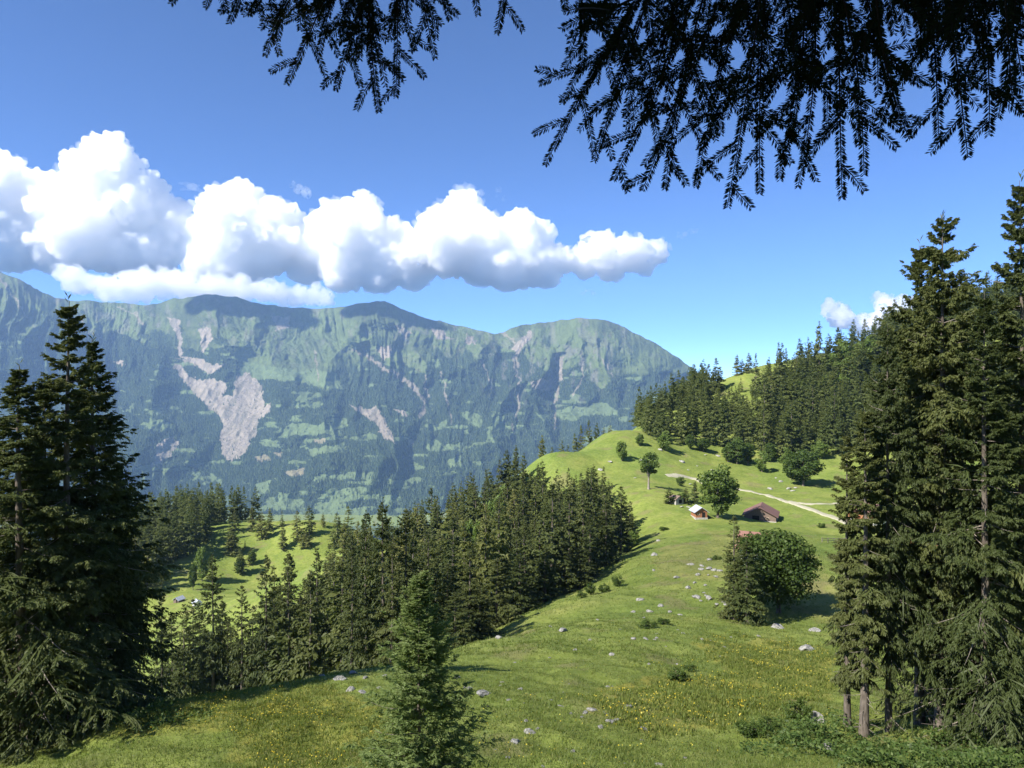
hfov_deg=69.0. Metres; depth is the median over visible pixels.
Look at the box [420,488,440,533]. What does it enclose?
spruce tree
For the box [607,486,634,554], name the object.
spruce tree
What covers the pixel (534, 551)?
spruce tree
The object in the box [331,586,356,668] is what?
spruce tree
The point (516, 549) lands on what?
spruce tree
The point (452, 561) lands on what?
spruce tree
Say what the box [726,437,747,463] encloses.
broadleaf tree
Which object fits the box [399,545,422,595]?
spruce tree
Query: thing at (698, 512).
hut
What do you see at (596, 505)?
spruce tree
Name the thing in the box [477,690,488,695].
rock
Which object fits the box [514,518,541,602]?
spruce tree
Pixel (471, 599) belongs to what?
spruce tree
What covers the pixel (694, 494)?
spruce tree
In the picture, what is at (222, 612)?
spruce tree
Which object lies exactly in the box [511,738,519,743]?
rock
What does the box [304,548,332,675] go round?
spruce tree
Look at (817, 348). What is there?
spruce tree
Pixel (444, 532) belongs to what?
spruce tree
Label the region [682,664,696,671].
bush
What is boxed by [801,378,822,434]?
spruce tree
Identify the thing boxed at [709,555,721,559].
bush
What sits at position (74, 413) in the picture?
spruce tree
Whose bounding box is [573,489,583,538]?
spruce tree
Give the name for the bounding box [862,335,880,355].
broadleaf tree
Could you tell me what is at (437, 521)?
spruce tree
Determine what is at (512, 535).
spruce tree
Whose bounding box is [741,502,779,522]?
barn
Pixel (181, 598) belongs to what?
cottage
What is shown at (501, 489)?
broadleaf tree
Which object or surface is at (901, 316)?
spruce tree
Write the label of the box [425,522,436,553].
spruce tree
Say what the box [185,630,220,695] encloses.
spruce tree
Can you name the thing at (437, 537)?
spruce tree
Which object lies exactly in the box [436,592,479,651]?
spruce tree
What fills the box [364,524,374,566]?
spruce tree
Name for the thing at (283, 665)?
spruce tree
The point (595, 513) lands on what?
spruce tree
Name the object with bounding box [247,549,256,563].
broadleaf tree
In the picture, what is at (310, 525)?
spruce tree
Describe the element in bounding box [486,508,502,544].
spruce tree
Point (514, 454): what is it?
spruce tree
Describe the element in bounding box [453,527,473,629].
spruce tree
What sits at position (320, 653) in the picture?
spruce tree
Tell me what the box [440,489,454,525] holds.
spruce tree
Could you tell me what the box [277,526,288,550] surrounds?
spruce tree
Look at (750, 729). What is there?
bush
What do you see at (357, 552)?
spruce tree
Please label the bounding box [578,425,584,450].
spruce tree
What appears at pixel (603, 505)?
spruce tree
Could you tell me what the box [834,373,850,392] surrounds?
broadleaf tree
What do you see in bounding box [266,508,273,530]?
spruce tree
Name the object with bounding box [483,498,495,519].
broadleaf tree
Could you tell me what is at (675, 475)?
gravel track
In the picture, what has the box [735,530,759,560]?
house
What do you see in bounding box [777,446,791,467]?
broadleaf tree
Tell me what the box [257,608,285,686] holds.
spruce tree
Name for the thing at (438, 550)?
spruce tree
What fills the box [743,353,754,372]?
spruce tree
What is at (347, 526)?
spruce tree
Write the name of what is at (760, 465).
broadleaf tree
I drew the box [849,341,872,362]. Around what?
broadleaf tree
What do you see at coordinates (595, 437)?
spruce tree
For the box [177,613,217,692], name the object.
spruce tree
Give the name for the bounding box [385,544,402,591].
spruce tree
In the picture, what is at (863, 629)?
spruce tree
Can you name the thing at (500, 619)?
spruce tree
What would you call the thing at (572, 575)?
spruce tree
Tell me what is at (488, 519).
spruce tree
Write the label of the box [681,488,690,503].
spruce tree
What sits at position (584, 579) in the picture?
spruce tree
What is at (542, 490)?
spruce tree
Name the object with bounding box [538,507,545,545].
spruce tree
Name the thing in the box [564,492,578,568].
spruce tree
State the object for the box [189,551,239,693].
spruce tree
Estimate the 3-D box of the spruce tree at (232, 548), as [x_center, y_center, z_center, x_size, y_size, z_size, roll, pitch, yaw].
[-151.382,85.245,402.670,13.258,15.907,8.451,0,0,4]
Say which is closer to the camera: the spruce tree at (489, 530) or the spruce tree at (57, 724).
the spruce tree at (57, 724)
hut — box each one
[669,495,683,504]
[689,505,709,519]
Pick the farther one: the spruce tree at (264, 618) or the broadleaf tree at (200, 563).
the broadleaf tree at (200, 563)
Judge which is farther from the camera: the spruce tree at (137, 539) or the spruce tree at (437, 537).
the spruce tree at (137, 539)
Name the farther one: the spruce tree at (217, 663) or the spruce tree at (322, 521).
the spruce tree at (322, 521)
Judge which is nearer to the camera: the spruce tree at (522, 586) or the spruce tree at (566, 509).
the spruce tree at (522, 586)
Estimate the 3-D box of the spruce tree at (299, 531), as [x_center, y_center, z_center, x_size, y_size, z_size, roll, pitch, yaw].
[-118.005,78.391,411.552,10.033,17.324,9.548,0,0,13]
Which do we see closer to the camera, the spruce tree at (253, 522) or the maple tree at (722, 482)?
the maple tree at (722, 482)
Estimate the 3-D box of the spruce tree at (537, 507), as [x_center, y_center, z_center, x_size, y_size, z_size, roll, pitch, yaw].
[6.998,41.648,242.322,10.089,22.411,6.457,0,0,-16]
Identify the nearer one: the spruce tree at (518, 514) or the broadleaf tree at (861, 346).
the spruce tree at (518, 514)
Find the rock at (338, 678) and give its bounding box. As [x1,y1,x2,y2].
[333,676,346,680]
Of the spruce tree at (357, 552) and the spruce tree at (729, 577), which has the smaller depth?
the spruce tree at (729, 577)
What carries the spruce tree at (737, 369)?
on the ground at (652, 513)
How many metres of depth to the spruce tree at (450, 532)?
236.07 m
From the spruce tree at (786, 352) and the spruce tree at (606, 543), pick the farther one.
the spruce tree at (786, 352)
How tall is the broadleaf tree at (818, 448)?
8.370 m
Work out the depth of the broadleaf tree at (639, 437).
314.94 m
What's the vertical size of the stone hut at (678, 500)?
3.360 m
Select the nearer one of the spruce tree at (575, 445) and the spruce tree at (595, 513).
the spruce tree at (595, 513)
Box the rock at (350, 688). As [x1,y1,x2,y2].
[346,686,354,691]
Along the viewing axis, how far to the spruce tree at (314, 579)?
165.00 m
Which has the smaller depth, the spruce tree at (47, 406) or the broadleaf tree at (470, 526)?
the spruce tree at (47, 406)
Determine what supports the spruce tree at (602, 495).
on the ground at (652, 513)
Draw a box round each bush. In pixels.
[576,591,586,597]
[584,582,595,594]
[598,584,609,591]
[611,576,624,586]
[636,619,657,628]
[657,618,670,624]
[666,667,686,681]
[676,477,685,485]
[677,493,689,499]
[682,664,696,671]
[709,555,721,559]
[734,721,763,737]
[757,716,779,729]
[781,697,812,720]
[816,523,824,527]
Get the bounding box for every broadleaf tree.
[188,563,197,587]
[193,547,209,580]
[226,532,239,547]
[234,557,246,574]
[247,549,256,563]
[465,519,473,538]
[471,522,483,558]
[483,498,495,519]
[495,484,512,511]
[616,441,627,457]
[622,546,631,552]
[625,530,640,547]
[635,433,643,444]
[657,430,672,450]
[685,434,695,447]
[695,438,710,451]
[721,443,733,461]
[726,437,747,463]
[742,442,755,463]
[754,450,770,471]
[763,442,776,461]
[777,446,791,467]
[811,440,830,457]
[815,375,836,388]
[826,352,842,378]
[833,339,855,364]
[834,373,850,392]
[840,355,862,377]
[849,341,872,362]
[861,359,880,373]
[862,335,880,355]
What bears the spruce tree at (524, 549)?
on the ground at (652, 513)
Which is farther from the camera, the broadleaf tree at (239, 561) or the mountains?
the mountains
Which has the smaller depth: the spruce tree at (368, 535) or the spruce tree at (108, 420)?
the spruce tree at (108, 420)
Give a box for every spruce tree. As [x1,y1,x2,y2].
[0,291,207,766]
[0,358,144,765]
[0,377,105,681]
[0,392,99,741]
[3,330,187,743]
[100,455,166,700]
[129,536,149,562]
[142,539,159,593]
[148,576,175,699]
[158,614,192,698]
[167,604,203,699]
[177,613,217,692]
[179,599,205,688]
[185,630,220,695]
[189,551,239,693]
[205,601,235,677]
[216,617,239,684]
[220,583,264,690]
[222,528,244,555]
[222,634,248,690]
[226,511,241,530]
[234,551,248,573]
[239,554,287,687]
[239,606,259,682]
[246,625,268,686]
[247,507,256,531]
[254,513,271,540]
[254,564,290,670]
[256,595,282,645]
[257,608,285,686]
[260,551,308,676]
[263,582,330,685]
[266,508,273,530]
[275,622,293,681]
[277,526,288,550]
[279,511,284,526]
[280,558,301,616]
[280,570,331,681]
[282,609,312,680]
[289,511,303,540]
[291,577,309,623]
[292,592,305,624]
[296,532,313,548]
[299,505,316,534]
[303,570,324,605]
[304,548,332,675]
[309,600,324,654]
[312,557,345,673]
[315,546,358,672]
[319,557,353,650]
[320,514,325,527]
[320,572,331,659]
[322,553,332,600]
[325,559,335,618]
[326,513,341,547]
[327,545,373,672]
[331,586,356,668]
[335,522,348,566]
[337,506,354,545]
[337,510,381,671]
[341,532,361,606]
[341,535,357,576]
[344,532,369,588]
[346,572,371,655]
[348,521,362,554]
[349,497,402,665]
[351,532,381,609]
[361,542,414,668]
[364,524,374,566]
[372,508,442,660]
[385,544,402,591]
[394,520,424,577]
[399,520,430,602]
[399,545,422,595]
[401,533,457,647]
[409,504,425,553]
[419,499,426,532]
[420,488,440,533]
[420,530,433,566]
[423,506,445,547]
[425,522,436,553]
[426,531,446,574]
[428,499,440,539]
[430,544,444,579]
[430,561,442,616]
[432,540,444,563]
[432,561,467,644]
[433,501,461,564]
[433,514,460,594]
[436,541,468,632]
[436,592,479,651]
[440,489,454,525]
[445,508,451,540]
[448,502,463,537]
[451,549,495,645]
[453,522,476,632]
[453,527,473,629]
[455,481,465,514]
[460,582,504,644]
[464,484,481,523]
[465,475,480,511]
[466,501,501,623]
[467,539,478,581]
[472,482,493,531]
[473,541,480,581]
[473,557,523,628]
[479,497,522,619]
[480,505,491,532]
[482,469,488,509]
[482,513,492,537]
[484,484,492,511]
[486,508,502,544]
[491,497,510,547]
[493,460,505,494]
[495,508,517,583]
[500,478,514,521]
[500,554,542,614]
[501,454,514,498]
[502,519,527,612]
[505,508,515,548]
[506,488,524,537]
[509,503,526,571]
[511,524,542,606]
[513,445,520,484]
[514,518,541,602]
[516,485,529,526]
[516,514,538,562]
[518,453,529,485]
[526,471,536,510]
[526,479,544,532]
[526,546,563,604]
[527,522,548,599]
[528,518,543,564]
[531,507,550,548]
[533,482,571,602]
[537,435,546,457]
[537,493,570,569]
[538,465,548,517]
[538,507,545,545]
[542,536,580,595]
[553,488,593,584]
[553,506,574,566]
[558,440,565,451]
[562,489,574,552]
[563,545,599,589]
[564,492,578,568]
[570,481,598,574]
[571,468,615,562]
[572,433,579,451]
[573,474,586,523]
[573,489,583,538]
[574,507,607,556]
[574,512,605,579]
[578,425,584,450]
[582,420,592,447]
[582,494,605,537]
[592,475,603,518]
[593,423,599,438]
[594,498,626,566]
[597,479,612,522]
[599,491,612,539]
[601,483,624,553]
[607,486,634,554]
[622,501,640,545]
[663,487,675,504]
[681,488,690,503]
[690,481,698,502]
[698,364,717,388]
[711,358,725,391]
[713,514,750,622]
[716,368,725,389]
[722,540,771,626]
[732,355,741,375]
[737,359,744,374]
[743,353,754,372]
[749,353,760,395]
[750,375,776,428]
[755,403,768,457]
[765,372,781,423]
[766,357,773,380]
[772,342,783,387]
[778,402,805,452]
[783,348,789,387]
[792,351,799,379]
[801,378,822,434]
[802,337,816,377]
[813,321,824,377]
[822,323,947,731]
[823,385,844,442]
[824,434,874,726]
[827,408,895,736]
[850,235,1004,725]
[853,210,1023,727]
[869,304,1015,715]
[870,321,879,353]
[872,291,1023,756]
[892,169,1023,740]
[987,398,1019,690]
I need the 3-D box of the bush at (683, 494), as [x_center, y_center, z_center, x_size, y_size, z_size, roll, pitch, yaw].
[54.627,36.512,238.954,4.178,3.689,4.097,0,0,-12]
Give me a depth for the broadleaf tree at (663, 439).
315.93 m
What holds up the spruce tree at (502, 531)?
on the ground at (652, 513)
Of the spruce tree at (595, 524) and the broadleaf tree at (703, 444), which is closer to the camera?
the spruce tree at (595, 524)
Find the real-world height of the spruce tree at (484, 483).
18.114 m
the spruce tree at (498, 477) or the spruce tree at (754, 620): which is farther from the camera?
the spruce tree at (498, 477)
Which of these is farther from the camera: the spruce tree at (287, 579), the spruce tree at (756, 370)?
the spruce tree at (756, 370)
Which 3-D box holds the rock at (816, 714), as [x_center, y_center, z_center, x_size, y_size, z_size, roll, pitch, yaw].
[17.983,19.862,44.159,0.816,1.006,1.144,-9,15,-37]
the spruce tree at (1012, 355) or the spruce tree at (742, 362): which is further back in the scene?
the spruce tree at (742, 362)
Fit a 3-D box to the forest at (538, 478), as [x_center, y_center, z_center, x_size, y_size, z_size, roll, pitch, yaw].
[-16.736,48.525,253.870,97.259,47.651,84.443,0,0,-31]
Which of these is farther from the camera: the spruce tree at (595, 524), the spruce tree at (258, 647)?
the spruce tree at (595, 524)
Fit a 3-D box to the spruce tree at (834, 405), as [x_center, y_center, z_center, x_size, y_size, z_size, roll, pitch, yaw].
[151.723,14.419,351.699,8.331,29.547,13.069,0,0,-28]
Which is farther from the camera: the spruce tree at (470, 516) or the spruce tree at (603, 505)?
the spruce tree at (470, 516)
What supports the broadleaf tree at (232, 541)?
on the ground at (652, 513)
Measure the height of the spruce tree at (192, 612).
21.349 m
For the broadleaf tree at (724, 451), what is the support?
on the ground at (652, 513)
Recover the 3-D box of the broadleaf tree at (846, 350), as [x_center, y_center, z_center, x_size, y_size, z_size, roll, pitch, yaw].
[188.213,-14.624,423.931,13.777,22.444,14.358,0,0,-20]
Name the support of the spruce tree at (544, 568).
on the ground at (652, 513)
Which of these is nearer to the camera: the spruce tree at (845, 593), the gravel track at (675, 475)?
the spruce tree at (845, 593)
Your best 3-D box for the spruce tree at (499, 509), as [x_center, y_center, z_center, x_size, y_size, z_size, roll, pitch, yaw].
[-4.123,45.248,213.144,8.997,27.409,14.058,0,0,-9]
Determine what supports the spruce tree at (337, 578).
on the ground at (652, 513)
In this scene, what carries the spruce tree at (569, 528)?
on the ground at (652, 513)
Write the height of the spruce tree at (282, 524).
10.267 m
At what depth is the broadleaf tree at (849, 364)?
412.13 m
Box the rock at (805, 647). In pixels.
[799,644,813,650]
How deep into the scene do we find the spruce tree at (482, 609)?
107.43 m
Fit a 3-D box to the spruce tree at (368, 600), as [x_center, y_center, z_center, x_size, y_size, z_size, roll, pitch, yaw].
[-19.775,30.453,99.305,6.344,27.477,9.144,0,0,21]
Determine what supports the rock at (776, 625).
on the ground at (652, 513)
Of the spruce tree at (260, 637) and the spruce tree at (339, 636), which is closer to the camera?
the spruce tree at (339, 636)
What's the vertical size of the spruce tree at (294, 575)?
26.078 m
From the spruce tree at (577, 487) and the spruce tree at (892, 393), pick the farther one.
the spruce tree at (577, 487)
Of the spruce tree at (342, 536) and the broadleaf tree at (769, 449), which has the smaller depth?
the spruce tree at (342, 536)
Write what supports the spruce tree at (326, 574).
on the ground at (652, 513)
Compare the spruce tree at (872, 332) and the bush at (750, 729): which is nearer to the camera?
the bush at (750, 729)
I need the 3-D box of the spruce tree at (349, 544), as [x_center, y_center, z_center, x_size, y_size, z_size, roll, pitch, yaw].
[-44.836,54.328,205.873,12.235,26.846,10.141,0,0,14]
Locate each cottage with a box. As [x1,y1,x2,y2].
[173,595,185,602]
[191,599,201,605]
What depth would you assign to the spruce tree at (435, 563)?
114.41 m
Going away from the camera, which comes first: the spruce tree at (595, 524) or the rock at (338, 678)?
the rock at (338, 678)
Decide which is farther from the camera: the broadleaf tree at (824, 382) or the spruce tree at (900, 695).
the broadleaf tree at (824, 382)
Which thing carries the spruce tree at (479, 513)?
on the ground at (652, 513)
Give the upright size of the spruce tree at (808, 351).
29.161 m
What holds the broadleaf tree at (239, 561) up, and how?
on the ground at (652, 513)
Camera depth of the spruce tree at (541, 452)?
335.03 m
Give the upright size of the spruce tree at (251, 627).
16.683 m
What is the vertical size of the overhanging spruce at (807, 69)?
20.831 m
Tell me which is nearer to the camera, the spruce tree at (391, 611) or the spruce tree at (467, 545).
the spruce tree at (391, 611)
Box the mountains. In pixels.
[0,272,697,534]
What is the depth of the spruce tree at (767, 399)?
359.84 m
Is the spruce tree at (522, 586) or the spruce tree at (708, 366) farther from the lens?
the spruce tree at (708, 366)
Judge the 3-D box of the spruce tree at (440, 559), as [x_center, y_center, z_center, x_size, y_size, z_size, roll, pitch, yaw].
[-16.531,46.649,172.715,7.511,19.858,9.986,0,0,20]
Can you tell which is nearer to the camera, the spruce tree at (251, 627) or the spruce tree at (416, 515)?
the spruce tree at (251, 627)
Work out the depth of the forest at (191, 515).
382.54 m
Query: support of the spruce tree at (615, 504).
on the ground at (652, 513)
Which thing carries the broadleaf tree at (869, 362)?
on the ground at (652, 513)
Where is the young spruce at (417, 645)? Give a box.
[342,570,505,767]
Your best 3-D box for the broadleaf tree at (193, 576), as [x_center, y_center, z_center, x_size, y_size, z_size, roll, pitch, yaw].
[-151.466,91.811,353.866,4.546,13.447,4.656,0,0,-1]
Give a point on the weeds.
(722, 698)
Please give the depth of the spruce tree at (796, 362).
416.06 m
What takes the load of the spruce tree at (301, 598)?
on the ground at (652, 513)
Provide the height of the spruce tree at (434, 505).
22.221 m
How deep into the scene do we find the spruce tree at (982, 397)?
39.23 m
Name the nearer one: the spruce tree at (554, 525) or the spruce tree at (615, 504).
the spruce tree at (554, 525)
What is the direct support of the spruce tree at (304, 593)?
on the ground at (652, 513)
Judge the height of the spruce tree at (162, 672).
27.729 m
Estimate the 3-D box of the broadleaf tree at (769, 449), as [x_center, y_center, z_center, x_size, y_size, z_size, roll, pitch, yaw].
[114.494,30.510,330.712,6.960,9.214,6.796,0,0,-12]
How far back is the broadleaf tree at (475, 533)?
204.32 m
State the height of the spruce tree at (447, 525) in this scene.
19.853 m
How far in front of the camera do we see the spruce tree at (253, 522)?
428.66 m
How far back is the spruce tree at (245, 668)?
135.63 m
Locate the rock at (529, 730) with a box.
[524,728,535,733]
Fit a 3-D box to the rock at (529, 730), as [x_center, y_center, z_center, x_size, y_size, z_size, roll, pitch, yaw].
[0.885,17.237,36.814,0.684,0.288,0.454,10,16,26]
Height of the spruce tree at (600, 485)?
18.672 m
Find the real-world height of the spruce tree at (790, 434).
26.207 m
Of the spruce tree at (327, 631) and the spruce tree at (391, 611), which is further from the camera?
the spruce tree at (327, 631)
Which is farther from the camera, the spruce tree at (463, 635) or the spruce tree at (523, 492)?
the spruce tree at (523, 492)
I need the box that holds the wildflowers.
[89,628,828,767]
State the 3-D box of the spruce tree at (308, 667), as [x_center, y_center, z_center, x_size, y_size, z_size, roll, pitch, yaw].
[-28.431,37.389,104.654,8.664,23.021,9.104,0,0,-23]
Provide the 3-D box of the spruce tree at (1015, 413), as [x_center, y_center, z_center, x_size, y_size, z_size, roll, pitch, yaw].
[34.389,7.510,46.722,12.288,33.409,14.459,0,0,38]
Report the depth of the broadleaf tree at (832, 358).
414.11 m
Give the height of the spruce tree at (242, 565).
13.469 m
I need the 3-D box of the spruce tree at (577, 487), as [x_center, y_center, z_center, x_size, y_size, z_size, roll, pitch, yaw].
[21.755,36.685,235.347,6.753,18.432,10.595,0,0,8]
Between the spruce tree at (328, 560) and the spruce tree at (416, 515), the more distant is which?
the spruce tree at (416, 515)
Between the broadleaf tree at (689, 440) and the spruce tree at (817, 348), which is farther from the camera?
the spruce tree at (817, 348)
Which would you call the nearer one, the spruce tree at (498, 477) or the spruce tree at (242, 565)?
the spruce tree at (498, 477)
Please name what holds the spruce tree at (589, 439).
on the ground at (652, 513)
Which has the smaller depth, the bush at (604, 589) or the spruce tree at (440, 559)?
the bush at (604, 589)
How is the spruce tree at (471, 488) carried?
on the ground at (652, 513)
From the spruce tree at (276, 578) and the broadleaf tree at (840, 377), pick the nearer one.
the spruce tree at (276, 578)
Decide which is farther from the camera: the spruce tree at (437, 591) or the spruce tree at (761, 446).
the spruce tree at (761, 446)
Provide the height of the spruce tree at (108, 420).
26.583 m
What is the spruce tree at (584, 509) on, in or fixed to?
on the ground at (652, 513)
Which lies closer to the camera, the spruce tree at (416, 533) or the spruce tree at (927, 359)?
the spruce tree at (927, 359)
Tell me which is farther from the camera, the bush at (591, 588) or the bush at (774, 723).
the bush at (591, 588)
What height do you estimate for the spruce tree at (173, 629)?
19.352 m
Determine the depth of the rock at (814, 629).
92.78 m
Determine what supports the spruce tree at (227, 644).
on the ground at (652, 513)
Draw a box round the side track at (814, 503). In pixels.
[797,502,838,504]
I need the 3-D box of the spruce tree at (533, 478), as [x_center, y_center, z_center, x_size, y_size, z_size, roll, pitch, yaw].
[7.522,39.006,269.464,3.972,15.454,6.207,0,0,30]
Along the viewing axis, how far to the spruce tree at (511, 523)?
220.87 m
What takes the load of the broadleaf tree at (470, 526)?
on the ground at (652, 513)
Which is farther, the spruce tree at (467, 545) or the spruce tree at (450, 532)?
the spruce tree at (450, 532)
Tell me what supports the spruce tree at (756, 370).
on the ground at (652, 513)
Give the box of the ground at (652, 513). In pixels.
[0,311,1023,767]
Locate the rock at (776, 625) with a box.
[771,623,783,628]
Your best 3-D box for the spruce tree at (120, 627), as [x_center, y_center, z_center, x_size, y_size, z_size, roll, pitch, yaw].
[-26.283,15.214,50.517,4.430,21.075,5.714,0,0,11]
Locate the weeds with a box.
[80,616,842,767]
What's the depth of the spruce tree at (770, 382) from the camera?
365.53 m
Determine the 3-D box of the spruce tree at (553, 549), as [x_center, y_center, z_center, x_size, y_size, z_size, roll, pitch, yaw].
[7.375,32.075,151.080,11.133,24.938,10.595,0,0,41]
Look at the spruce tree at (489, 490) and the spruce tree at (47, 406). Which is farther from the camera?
the spruce tree at (489, 490)
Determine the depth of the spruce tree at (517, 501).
233.32 m
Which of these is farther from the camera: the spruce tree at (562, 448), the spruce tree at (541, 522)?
the spruce tree at (562, 448)
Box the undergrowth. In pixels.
[104,557,1023,767]
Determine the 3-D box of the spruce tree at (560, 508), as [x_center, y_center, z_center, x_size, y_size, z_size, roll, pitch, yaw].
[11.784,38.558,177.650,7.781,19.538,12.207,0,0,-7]
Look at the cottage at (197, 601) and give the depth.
318.63 m
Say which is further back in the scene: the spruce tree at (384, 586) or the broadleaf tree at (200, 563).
the broadleaf tree at (200, 563)
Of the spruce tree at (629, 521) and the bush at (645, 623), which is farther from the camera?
the spruce tree at (629, 521)
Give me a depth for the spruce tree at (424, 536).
209.42 m
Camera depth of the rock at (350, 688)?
45.94 m
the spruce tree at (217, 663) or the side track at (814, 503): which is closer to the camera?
the spruce tree at (217, 663)
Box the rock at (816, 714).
[807,711,824,722]
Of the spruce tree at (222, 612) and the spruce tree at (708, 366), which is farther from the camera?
the spruce tree at (708, 366)
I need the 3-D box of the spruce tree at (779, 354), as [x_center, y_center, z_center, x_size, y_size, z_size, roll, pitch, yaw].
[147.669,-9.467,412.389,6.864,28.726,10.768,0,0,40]
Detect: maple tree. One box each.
[638,452,660,489]
[696,463,741,517]
[723,528,822,612]
[782,449,826,485]
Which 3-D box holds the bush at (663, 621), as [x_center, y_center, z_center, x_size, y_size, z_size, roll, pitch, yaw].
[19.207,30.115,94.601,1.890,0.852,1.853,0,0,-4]
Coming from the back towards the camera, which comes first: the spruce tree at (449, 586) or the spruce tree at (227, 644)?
the spruce tree at (227, 644)
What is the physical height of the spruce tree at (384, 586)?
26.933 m
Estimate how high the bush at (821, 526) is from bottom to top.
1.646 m
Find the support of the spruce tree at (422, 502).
on the ground at (652, 513)
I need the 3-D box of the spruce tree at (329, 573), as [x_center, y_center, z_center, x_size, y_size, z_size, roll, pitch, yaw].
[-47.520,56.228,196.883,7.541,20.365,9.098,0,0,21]
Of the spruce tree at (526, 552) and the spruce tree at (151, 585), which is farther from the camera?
the spruce tree at (151, 585)
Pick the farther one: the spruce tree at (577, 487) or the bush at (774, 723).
the spruce tree at (577, 487)
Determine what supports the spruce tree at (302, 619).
on the ground at (652, 513)
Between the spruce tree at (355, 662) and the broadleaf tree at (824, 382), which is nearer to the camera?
the spruce tree at (355, 662)
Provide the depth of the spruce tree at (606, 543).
171.24 m
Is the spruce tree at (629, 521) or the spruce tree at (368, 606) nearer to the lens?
the spruce tree at (368, 606)
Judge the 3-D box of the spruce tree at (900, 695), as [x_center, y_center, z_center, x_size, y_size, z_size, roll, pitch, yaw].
[29.160,9.103,48.154,9.859,29.185,8.378,0,0,-38]
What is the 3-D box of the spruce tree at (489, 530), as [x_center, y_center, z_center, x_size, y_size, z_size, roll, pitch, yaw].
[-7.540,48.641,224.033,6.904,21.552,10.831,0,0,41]
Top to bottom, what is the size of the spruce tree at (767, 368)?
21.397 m
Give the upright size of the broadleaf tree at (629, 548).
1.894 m
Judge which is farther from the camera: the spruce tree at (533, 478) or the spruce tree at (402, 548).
the spruce tree at (533, 478)
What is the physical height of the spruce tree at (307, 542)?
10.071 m
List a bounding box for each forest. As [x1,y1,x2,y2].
[0,307,690,523]
[47,269,1023,587]
[322,449,606,580]
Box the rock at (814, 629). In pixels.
[809,627,820,631]
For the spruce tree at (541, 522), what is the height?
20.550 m
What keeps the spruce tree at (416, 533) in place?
on the ground at (652, 513)
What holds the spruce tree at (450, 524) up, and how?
on the ground at (652, 513)
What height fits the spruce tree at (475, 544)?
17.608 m
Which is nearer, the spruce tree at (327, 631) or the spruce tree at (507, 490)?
the spruce tree at (327, 631)
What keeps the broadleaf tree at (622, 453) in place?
on the ground at (652, 513)
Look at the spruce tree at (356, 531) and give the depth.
263.11 m
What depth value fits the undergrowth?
37.49 m
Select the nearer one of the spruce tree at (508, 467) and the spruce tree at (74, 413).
the spruce tree at (74, 413)
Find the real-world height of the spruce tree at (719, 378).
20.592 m
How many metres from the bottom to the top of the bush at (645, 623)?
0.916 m
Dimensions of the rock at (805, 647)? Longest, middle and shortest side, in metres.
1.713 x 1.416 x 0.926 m
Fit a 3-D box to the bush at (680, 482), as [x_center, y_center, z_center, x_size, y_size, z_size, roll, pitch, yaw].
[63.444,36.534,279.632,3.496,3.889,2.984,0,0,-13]
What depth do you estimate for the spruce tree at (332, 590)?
134.72 m
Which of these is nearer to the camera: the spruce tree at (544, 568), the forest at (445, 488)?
the spruce tree at (544, 568)
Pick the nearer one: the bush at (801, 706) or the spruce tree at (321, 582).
the bush at (801, 706)
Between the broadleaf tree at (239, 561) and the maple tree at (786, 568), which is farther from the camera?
the broadleaf tree at (239, 561)
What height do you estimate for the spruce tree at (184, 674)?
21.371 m
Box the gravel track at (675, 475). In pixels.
[665,473,844,523]
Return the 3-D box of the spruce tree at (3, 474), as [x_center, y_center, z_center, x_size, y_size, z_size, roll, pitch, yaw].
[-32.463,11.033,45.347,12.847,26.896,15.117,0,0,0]
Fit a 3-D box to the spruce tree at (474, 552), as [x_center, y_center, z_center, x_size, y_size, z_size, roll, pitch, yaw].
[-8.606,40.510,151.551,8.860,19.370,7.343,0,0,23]
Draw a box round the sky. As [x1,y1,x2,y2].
[0,0,1023,380]
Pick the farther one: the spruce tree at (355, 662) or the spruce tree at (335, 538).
the spruce tree at (335, 538)
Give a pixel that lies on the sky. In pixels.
(151, 152)
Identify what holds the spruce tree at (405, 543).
on the ground at (652, 513)
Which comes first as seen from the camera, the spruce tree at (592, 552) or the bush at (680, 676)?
the bush at (680, 676)
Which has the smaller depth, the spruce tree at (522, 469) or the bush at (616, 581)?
the bush at (616, 581)
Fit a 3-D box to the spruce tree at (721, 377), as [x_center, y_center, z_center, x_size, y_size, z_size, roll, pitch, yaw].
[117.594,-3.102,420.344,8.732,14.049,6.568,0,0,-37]
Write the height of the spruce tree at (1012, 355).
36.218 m
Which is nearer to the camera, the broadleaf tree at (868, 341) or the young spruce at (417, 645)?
the young spruce at (417, 645)
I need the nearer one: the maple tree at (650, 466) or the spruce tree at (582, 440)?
the maple tree at (650, 466)
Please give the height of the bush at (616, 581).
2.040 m
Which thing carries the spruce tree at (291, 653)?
on the ground at (652, 513)
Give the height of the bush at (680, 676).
1.050 m
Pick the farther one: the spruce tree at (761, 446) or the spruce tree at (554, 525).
the spruce tree at (761, 446)
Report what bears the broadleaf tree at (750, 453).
on the ground at (652, 513)
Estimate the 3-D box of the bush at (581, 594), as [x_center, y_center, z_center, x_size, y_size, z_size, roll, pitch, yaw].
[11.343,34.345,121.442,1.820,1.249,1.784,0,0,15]
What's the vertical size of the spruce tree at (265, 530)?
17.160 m
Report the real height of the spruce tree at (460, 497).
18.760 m
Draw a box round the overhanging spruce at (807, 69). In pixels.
[167,0,1023,211]
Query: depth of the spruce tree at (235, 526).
427.15 m
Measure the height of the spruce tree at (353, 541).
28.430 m

